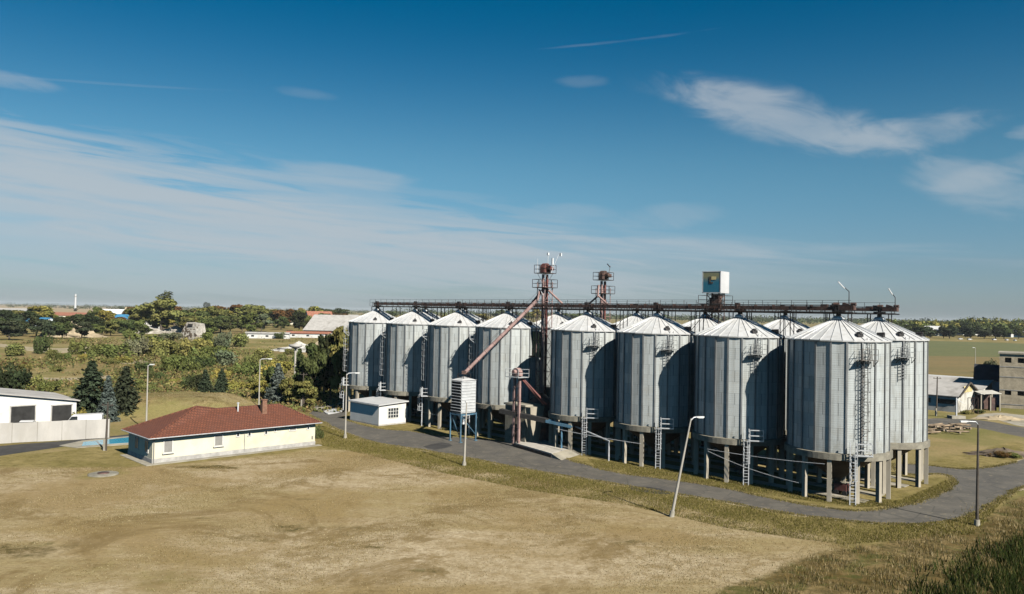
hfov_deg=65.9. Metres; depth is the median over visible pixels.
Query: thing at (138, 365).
bush
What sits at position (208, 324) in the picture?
tree
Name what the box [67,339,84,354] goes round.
bush
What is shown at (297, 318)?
tree
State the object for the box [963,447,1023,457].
rubble heap
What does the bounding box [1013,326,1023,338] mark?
tree
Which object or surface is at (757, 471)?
cable
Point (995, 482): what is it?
service road
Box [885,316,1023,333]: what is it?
wood
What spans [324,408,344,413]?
traffic island
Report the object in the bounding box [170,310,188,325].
tree
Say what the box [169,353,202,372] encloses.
bush
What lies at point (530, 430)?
concrete hut
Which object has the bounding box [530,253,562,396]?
elevator tower
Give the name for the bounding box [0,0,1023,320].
sky
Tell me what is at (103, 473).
manhole
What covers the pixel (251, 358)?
bush
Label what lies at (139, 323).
tree
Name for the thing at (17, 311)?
tree
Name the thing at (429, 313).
grain silo
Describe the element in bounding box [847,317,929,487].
grain silo
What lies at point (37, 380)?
bush
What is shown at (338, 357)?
tree
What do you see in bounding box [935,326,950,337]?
tree
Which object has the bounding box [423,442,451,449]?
tar patch
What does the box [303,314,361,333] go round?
barn
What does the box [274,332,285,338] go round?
bush
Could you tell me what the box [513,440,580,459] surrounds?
intake ramp
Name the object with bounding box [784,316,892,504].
grain silo
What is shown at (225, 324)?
tree
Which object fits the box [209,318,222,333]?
tree
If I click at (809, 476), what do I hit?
drain channel
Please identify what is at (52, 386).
bush
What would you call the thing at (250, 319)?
tree
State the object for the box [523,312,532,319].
tree
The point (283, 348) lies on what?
gravel heap
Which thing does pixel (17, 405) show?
white workshop
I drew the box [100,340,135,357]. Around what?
bush
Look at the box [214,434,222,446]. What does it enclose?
window
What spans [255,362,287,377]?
bush
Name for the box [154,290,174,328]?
poplar
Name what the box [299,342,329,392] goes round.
tree
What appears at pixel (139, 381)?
bush
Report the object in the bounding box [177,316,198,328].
tree
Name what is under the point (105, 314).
tree
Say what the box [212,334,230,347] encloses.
bush
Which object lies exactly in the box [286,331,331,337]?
shed
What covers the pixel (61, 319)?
tree
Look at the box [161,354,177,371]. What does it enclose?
bush
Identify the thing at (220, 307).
tree
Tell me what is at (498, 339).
slanting pipe
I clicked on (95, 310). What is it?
tree
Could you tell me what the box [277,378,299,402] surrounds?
tree
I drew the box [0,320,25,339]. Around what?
tree
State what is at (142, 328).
tree
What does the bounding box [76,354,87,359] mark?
bush
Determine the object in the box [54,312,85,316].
house
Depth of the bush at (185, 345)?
246.36 m
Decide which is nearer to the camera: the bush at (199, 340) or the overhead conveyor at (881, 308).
the overhead conveyor at (881, 308)
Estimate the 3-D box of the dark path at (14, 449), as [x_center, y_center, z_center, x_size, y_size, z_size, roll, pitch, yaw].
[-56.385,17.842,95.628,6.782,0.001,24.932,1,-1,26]
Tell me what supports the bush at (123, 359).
on the ground at (528, 564)
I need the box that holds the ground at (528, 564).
[0,304,1023,593]
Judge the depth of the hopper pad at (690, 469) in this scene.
87.20 m
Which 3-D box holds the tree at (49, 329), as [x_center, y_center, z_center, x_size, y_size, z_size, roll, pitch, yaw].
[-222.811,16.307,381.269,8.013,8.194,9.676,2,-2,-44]
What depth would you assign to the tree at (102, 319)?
447.09 m
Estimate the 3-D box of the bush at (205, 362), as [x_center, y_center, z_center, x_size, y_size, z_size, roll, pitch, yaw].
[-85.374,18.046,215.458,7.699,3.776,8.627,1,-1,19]
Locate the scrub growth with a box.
[0,335,353,412]
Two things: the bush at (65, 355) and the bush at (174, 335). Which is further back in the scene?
the bush at (174, 335)
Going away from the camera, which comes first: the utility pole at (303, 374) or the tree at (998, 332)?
the utility pole at (303, 374)
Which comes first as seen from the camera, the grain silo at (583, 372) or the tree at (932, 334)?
the grain silo at (583, 372)
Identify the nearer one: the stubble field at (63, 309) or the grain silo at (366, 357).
the grain silo at (366, 357)
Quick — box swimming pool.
[59,436,128,447]
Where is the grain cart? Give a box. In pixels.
[833,482,853,495]
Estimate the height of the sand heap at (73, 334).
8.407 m
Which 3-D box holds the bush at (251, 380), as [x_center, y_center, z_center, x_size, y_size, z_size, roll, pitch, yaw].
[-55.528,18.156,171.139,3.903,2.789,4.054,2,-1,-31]
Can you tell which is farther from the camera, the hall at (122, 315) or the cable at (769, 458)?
the hall at (122, 315)
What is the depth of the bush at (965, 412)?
144.64 m
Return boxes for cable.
[708,451,797,482]
[709,449,821,463]
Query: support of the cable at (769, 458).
attached to the grain silo at (740, 384)
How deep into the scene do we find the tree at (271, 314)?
753.79 m
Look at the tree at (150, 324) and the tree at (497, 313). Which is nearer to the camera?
the tree at (150, 324)
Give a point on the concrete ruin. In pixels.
(1011, 378)
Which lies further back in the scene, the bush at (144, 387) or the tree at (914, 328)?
the tree at (914, 328)
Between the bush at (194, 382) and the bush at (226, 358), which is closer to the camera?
the bush at (194, 382)
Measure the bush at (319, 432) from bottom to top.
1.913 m
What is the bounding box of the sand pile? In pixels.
[969,415,1023,420]
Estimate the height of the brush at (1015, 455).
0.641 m
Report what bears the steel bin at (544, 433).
on the ground at (528, 564)
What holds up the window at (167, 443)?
in the yellow building
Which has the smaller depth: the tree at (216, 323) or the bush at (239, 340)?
the bush at (239, 340)
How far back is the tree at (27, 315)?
436.74 m
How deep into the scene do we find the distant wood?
2221.15 m
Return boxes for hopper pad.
[411,414,884,495]
[411,418,868,502]
[422,407,908,486]
[423,404,921,481]
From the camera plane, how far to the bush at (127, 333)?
407.52 m
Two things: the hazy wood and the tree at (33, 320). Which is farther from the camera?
the hazy wood
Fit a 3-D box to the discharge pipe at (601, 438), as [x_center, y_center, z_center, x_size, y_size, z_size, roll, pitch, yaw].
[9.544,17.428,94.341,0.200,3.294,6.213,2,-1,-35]
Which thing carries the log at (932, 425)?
on the log
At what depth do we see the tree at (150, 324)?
561.34 m
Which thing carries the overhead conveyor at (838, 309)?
on the grain silo at (838, 395)
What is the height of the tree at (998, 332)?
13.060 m
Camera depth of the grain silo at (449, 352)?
114.67 m
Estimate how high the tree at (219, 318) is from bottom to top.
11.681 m
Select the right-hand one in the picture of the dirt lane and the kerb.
the kerb
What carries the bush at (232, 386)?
on the ground at (528, 564)
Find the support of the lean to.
on the ground at (528, 564)
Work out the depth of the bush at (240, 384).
161.96 m
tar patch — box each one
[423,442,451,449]
[629,485,669,493]
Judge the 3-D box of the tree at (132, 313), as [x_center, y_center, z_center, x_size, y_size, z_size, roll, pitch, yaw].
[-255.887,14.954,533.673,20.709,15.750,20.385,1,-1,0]
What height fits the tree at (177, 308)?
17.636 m
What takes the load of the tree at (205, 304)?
on the ground at (528, 564)
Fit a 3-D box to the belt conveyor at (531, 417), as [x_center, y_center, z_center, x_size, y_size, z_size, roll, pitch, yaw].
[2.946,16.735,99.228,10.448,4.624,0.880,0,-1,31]
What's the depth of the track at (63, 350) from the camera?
299.14 m
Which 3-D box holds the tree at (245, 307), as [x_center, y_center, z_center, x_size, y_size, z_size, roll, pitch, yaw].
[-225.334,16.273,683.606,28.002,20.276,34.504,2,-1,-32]
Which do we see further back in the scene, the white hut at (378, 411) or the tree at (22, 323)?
the tree at (22, 323)
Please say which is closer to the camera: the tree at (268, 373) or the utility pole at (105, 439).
the utility pole at (105, 439)
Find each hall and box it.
[103,309,124,313]
[115,314,129,319]
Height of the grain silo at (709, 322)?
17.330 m
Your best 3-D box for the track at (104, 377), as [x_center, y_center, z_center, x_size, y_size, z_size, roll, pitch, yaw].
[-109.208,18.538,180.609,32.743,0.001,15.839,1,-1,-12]
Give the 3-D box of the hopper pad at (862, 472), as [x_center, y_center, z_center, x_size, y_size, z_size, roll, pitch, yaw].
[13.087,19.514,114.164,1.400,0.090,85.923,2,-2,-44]
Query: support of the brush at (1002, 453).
on the ground at (528, 564)
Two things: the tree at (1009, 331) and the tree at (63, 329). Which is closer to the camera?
the tree at (63, 329)
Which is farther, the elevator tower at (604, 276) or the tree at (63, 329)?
the tree at (63, 329)
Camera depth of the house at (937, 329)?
897.22 m
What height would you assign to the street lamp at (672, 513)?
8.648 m
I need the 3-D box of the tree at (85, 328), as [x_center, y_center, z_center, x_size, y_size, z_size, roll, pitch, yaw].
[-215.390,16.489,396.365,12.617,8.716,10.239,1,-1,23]
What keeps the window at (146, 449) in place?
in the yellow building
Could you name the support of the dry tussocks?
on the ground at (528, 564)
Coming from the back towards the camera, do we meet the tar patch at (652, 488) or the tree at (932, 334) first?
the tree at (932, 334)
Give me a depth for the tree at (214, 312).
554.48 m
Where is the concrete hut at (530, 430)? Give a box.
[504,401,543,443]
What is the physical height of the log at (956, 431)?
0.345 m
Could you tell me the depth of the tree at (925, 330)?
731.67 m
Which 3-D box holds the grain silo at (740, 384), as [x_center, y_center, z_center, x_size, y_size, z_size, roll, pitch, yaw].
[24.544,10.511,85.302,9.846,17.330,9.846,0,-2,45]
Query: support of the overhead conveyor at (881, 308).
on the grain silo at (558, 318)
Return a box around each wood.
[1,303,403,314]
[387,307,1020,323]
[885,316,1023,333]
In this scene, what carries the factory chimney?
on the stubble field at (63, 309)
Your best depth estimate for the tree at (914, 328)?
758.56 m
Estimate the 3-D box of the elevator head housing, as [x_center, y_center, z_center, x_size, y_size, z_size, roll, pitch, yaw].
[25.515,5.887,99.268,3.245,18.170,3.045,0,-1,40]
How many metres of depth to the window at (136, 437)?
88.19 m
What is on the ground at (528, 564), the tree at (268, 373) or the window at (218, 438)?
the tree at (268, 373)
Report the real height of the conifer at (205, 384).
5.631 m
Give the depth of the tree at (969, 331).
763.59 m
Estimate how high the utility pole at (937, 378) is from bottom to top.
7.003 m
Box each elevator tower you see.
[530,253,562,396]
[589,264,613,432]
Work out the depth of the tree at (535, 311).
1798.42 m
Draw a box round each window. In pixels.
[135,435,138,449]
[144,439,148,452]
[162,439,173,453]
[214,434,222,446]
[289,426,296,430]
[387,407,398,418]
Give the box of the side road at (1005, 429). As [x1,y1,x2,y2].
[928,418,1023,436]
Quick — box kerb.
[316,401,344,409]
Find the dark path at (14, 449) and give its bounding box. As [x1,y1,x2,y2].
[0,434,128,455]
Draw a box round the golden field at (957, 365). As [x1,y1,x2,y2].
[928,356,999,374]
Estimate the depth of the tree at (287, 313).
670.66 m
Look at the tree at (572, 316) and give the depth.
1311.22 m
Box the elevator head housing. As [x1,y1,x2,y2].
[698,271,732,323]
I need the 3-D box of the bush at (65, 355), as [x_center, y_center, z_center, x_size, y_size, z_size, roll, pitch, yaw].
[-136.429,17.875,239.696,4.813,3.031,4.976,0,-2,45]
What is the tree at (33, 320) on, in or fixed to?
on the ground at (528, 564)
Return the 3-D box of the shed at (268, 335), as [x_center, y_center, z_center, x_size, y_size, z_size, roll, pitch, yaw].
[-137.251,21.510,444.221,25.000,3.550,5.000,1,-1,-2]
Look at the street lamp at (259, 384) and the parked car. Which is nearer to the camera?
the parked car
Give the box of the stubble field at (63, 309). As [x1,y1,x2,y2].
[0,305,191,313]
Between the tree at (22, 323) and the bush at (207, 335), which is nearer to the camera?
the bush at (207, 335)
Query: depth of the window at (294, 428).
96.66 m
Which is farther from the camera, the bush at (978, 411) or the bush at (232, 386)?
the bush at (232, 386)
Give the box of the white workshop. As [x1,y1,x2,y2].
[0,388,79,422]
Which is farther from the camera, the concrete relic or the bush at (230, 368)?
the concrete relic
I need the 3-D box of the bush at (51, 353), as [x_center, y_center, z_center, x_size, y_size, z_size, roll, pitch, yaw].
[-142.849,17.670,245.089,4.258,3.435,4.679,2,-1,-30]
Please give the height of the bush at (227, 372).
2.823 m
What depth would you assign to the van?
107.59 m
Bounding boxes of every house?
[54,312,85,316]
[305,311,332,318]
[924,326,941,335]
[973,364,999,404]
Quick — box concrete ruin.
[998,351,1023,408]
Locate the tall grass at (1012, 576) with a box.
[884,528,1023,593]
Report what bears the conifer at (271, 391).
on the ground at (528, 564)
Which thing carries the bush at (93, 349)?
on the ground at (528, 564)
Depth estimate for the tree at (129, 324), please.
439.91 m
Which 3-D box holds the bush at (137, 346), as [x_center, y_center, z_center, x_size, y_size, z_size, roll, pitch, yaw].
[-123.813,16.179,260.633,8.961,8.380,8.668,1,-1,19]
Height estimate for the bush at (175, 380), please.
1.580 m
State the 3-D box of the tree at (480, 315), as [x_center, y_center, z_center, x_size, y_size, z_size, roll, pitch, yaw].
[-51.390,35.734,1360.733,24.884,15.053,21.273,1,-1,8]
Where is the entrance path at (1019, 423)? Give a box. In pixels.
[977,413,1023,426]
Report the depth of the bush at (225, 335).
384.92 m
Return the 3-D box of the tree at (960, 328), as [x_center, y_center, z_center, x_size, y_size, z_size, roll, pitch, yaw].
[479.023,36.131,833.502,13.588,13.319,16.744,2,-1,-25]
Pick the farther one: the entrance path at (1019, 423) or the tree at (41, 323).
the tree at (41, 323)
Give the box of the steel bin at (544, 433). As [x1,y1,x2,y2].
[527,393,552,440]
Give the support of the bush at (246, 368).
on the ground at (528, 564)
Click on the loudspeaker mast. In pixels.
(295, 346)
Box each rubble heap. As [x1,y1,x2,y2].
[135,327,168,333]
[162,325,181,332]
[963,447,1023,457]
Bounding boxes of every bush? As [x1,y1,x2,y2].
[0,362,32,389]
[4,342,25,355]
[17,363,33,369]
[24,374,45,387]
[33,332,53,353]
[37,380,62,391]
[44,349,58,357]
[49,366,66,371]
[52,351,71,359]
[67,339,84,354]
[71,407,86,415]
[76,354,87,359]
[81,341,108,356]
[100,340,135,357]
[104,360,119,364]
[113,356,133,362]
[122,329,136,337]
[123,334,153,355]
[130,333,163,353]
[134,361,153,371]
[135,378,143,384]
[137,384,155,390]
[144,337,178,357]
[148,369,164,378]
[158,331,184,339]
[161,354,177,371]
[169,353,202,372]
[169,377,182,381]
[174,337,212,355]
[181,376,194,384]
[185,374,201,388]
[188,345,231,366]
[190,356,215,367]
[192,337,217,346]
[200,331,213,340]
[210,368,232,378]
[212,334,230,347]
[212,348,237,365]
[218,331,232,341]
[226,367,240,373]
[227,379,244,387]
[228,382,239,390]
[231,332,248,346]
[233,361,265,376]
[243,352,258,363]
[247,375,264,383]
[253,348,274,360]
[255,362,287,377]
[267,359,293,369]
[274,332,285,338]
[276,352,291,360]
[284,348,293,354]
[315,425,324,438]
[960,410,973,413]
[974,409,985,413]
[984,358,996,364]
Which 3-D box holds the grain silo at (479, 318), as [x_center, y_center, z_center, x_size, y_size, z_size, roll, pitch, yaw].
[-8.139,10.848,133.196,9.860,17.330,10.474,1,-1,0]
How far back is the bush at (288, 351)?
291.68 m
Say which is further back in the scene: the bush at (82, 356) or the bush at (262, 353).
the bush at (262, 353)
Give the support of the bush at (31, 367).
on the ground at (528, 564)
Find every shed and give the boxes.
[0,308,27,310]
[245,332,290,338]
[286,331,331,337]
[928,374,972,377]
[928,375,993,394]
[928,381,977,412]
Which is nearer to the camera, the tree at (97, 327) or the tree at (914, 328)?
the tree at (97, 327)
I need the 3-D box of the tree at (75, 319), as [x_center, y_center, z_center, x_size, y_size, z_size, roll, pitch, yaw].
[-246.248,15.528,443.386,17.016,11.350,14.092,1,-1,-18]
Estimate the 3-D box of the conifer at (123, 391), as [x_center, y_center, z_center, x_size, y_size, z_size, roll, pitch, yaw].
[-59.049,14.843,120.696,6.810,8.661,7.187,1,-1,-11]
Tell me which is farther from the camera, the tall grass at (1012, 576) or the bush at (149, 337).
the bush at (149, 337)
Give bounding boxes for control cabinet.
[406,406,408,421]
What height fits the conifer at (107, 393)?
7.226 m
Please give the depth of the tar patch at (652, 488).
77.08 m
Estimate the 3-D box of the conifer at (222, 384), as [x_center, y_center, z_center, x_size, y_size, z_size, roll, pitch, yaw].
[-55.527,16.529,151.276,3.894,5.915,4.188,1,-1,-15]
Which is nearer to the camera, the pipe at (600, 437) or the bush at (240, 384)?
the pipe at (600, 437)
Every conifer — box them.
[69,360,116,421]
[96,375,120,422]
[113,366,142,415]
[196,369,213,392]
[212,368,229,392]
[263,363,291,403]
[291,348,305,397]
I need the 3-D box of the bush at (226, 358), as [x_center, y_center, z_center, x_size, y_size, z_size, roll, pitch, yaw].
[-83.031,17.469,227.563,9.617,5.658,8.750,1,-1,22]
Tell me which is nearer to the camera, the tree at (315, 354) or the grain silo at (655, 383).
the grain silo at (655, 383)
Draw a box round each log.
[929,424,943,426]
[946,430,968,432]
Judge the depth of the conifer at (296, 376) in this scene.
147.78 m
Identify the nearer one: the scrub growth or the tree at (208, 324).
the scrub growth
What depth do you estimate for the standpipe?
138.01 m
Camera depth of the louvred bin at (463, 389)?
103.78 m
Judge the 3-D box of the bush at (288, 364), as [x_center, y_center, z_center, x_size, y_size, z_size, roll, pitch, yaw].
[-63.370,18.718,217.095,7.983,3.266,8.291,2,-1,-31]
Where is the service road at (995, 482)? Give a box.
[308,404,1023,524]
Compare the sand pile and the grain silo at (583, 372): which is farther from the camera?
the sand pile
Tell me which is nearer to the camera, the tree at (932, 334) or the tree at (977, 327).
the tree at (932, 334)
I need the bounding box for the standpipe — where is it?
[947,398,965,418]
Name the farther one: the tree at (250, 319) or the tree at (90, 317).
the tree at (250, 319)
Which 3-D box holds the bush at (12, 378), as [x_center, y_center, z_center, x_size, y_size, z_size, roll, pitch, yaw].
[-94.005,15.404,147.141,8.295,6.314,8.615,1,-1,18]
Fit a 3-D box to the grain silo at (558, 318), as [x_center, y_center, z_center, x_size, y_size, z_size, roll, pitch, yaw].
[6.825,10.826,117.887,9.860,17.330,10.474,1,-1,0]
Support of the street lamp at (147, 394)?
on the ground at (528, 564)
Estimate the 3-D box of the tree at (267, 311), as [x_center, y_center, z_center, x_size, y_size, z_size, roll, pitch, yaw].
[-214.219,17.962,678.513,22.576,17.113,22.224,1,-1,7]
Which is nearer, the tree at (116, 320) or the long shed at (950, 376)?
the long shed at (950, 376)
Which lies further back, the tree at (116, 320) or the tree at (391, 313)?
the tree at (391, 313)
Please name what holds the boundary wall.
on the ground at (528, 564)
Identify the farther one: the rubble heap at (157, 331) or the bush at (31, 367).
the rubble heap at (157, 331)
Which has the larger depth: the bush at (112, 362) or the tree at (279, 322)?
the tree at (279, 322)
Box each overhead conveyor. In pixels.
[371,299,856,339]
[418,301,899,322]
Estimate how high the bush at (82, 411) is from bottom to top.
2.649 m
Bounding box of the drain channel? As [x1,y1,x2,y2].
[411,410,875,488]
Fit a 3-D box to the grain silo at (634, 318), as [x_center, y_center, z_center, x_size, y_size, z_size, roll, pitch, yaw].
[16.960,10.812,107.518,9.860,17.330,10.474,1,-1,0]
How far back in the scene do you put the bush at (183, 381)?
168.31 m
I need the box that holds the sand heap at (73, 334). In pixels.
[38,321,106,337]
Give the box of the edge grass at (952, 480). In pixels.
[300,410,1023,525]
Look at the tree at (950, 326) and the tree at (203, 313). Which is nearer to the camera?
the tree at (203, 313)
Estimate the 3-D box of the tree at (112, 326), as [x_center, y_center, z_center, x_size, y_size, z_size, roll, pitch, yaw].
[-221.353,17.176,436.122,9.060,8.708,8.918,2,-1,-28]
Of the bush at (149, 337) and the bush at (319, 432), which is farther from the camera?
the bush at (149, 337)
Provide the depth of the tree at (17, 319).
422.07 m
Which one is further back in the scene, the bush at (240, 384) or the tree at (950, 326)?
the tree at (950, 326)
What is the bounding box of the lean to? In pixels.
[974,390,1001,410]
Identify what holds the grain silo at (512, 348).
on the ground at (528, 564)
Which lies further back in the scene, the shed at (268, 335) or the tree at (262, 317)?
the tree at (262, 317)
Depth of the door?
101.97 m
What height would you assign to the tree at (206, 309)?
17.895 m
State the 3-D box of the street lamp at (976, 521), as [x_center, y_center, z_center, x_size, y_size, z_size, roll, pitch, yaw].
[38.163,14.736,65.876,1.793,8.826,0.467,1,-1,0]
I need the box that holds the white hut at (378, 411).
[348,396,408,425]
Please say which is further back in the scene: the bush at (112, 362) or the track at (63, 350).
the track at (63, 350)
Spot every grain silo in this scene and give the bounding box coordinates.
[339,308,395,411]
[376,309,442,421]
[406,309,439,409]
[418,310,487,429]
[435,310,486,414]
[468,310,540,437]
[534,312,575,431]
[548,312,622,454]
[603,313,645,445]
[614,313,696,468]
[666,314,721,457]
[692,314,786,484]
[744,315,816,470]
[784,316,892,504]
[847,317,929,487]
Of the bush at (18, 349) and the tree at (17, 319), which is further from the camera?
the tree at (17, 319)
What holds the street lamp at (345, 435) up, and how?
on the ground at (528, 564)
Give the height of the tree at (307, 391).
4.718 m
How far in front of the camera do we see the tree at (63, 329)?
383.38 m
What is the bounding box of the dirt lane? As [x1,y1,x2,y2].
[122,357,160,363]
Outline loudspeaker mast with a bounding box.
[289,344,301,373]
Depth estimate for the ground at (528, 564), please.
62.01 m
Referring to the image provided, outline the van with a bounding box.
[69,413,103,419]
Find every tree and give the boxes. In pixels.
[0,309,11,318]
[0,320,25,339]
[4,317,30,324]
[7,311,39,333]
[10,320,27,332]
[12,310,24,313]
[24,316,45,336]
[27,306,55,318]
[28,320,54,335]
[42,322,57,338]
[47,317,70,322]
[52,321,72,338]
[63,315,81,323]
[70,321,94,338]
[82,313,103,325]
[87,307,102,314]
[92,324,104,333]
[95,310,114,320]
[95,318,106,328]
[104,320,119,335]
[112,319,128,333]
[116,308,147,323]
[116,320,136,332]
[131,320,144,334]
[134,298,187,330]
[137,324,153,334]
[147,311,160,328]
[170,306,182,325]
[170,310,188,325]
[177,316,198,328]
[185,312,202,322]
[194,305,225,311]
[194,310,211,319]
[198,306,215,311]
[198,319,217,331]
[203,302,210,306]
[203,308,228,318]
[208,315,234,332]
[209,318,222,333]
[220,315,242,331]
[227,304,242,316]
[233,304,264,315]
[234,319,252,331]
[238,313,263,331]
[239,308,271,320]
[244,380,268,397]
[254,313,272,331]
[260,366,276,388]
[261,308,276,324]
[268,310,281,325]
[272,309,294,327]
[273,316,290,327]
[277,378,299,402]
[287,311,308,329]
[293,381,317,404]
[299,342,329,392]
[308,306,322,310]
[317,333,338,400]
[322,308,342,313]
[327,326,348,401]
[385,311,396,315]
[476,313,488,319]
[492,310,504,315]
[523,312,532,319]
[529,310,540,320]
[570,313,581,318]
[908,325,922,331]
[915,326,934,336]
[926,327,936,337]
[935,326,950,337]
[942,327,958,338]
[947,325,960,333]
[958,325,970,337]
[963,327,975,337]
[974,325,982,333]
[976,329,992,338]
[984,326,1006,338]
[1001,327,1013,338]
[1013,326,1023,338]
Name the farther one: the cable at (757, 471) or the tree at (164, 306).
the tree at (164, 306)
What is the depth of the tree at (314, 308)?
791.80 m
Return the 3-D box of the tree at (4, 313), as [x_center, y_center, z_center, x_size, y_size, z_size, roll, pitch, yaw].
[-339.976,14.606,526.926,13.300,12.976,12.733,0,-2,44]
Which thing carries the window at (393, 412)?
in the white hut at (378, 411)
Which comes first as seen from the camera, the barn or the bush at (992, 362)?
the bush at (992, 362)
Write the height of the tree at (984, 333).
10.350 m
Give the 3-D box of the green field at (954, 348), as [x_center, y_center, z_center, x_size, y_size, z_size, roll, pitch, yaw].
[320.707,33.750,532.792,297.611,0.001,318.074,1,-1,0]
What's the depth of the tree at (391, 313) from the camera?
1309.66 m
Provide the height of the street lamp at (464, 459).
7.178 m
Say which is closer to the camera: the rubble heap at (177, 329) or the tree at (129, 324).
the tree at (129, 324)
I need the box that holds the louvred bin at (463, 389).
[448,373,477,442]
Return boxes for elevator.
[505,368,546,445]
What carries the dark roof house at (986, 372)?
on the ground at (528, 564)
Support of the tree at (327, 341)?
on the ground at (528, 564)
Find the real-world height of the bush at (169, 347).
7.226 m
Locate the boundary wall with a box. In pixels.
[0,418,109,443]
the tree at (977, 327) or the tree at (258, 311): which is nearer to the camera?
the tree at (258, 311)
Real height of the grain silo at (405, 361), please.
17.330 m
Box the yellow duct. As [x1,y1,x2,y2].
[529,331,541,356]
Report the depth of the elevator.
100.40 m
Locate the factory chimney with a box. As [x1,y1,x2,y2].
[74,294,76,308]
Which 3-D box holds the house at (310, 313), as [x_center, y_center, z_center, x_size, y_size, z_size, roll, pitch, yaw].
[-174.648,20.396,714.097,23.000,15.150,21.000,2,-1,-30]
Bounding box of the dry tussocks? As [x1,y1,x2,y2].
[699,498,1023,593]
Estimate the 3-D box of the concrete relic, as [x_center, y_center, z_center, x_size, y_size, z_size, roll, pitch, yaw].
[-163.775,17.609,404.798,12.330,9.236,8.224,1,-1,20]
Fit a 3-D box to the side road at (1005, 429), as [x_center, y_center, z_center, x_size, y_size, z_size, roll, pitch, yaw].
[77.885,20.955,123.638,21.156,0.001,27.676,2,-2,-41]
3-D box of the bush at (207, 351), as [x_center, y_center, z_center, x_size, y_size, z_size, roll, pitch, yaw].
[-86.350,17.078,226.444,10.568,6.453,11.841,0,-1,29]
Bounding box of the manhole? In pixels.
[87,471,118,476]
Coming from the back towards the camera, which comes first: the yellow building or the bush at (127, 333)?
the bush at (127, 333)
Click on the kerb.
(330, 405)
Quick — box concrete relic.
[180,322,205,339]
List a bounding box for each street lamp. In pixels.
[145,364,154,420]
[258,358,271,404]
[343,372,359,437]
[462,401,467,465]
[669,416,703,516]
[959,420,979,525]
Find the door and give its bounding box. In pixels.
[515,424,516,441]
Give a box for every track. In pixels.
[0,343,89,353]
[30,375,111,380]
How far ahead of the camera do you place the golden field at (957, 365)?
314.37 m
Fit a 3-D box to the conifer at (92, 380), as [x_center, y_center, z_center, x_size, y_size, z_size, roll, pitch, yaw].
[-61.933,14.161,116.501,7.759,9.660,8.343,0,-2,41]
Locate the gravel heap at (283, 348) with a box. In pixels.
[272,345,305,351]
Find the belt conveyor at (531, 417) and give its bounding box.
[499,408,573,447]
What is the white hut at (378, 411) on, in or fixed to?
on the ground at (528, 564)
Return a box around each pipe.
[462,299,537,374]
[555,428,640,443]
[575,426,609,460]
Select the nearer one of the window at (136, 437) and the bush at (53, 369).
the window at (136, 437)
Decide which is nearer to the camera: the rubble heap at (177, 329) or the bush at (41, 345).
the bush at (41, 345)
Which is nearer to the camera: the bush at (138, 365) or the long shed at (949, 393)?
the long shed at (949, 393)
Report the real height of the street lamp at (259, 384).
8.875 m
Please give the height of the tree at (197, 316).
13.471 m
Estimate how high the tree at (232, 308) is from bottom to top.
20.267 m
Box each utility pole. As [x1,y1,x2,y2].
[102,403,113,450]
[300,373,307,405]
[933,377,940,415]
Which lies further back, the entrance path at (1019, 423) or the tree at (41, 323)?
the tree at (41, 323)
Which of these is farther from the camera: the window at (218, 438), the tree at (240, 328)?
the tree at (240, 328)
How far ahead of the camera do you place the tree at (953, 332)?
768.44 m
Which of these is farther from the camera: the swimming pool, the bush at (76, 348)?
the bush at (76, 348)
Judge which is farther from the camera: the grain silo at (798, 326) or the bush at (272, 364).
the bush at (272, 364)
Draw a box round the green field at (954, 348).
[929,341,1023,356]
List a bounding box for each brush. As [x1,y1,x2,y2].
[987,450,1011,457]
[997,452,1022,457]
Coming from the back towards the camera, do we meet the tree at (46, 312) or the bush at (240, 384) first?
the tree at (46, 312)
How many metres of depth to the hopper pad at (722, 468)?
90.31 m
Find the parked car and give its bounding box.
[18,420,35,422]
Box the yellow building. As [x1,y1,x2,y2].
[120,399,321,465]
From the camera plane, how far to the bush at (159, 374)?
180.14 m
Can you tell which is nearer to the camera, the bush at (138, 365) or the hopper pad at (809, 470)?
the hopper pad at (809, 470)
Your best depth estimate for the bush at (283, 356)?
256.04 m
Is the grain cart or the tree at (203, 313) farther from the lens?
the tree at (203, 313)
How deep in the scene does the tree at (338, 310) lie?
830.65 m
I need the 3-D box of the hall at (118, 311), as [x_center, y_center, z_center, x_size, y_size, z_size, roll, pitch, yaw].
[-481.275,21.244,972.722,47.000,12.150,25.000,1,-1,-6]
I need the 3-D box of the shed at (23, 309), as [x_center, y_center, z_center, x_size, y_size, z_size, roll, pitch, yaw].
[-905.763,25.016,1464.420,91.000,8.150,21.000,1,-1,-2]

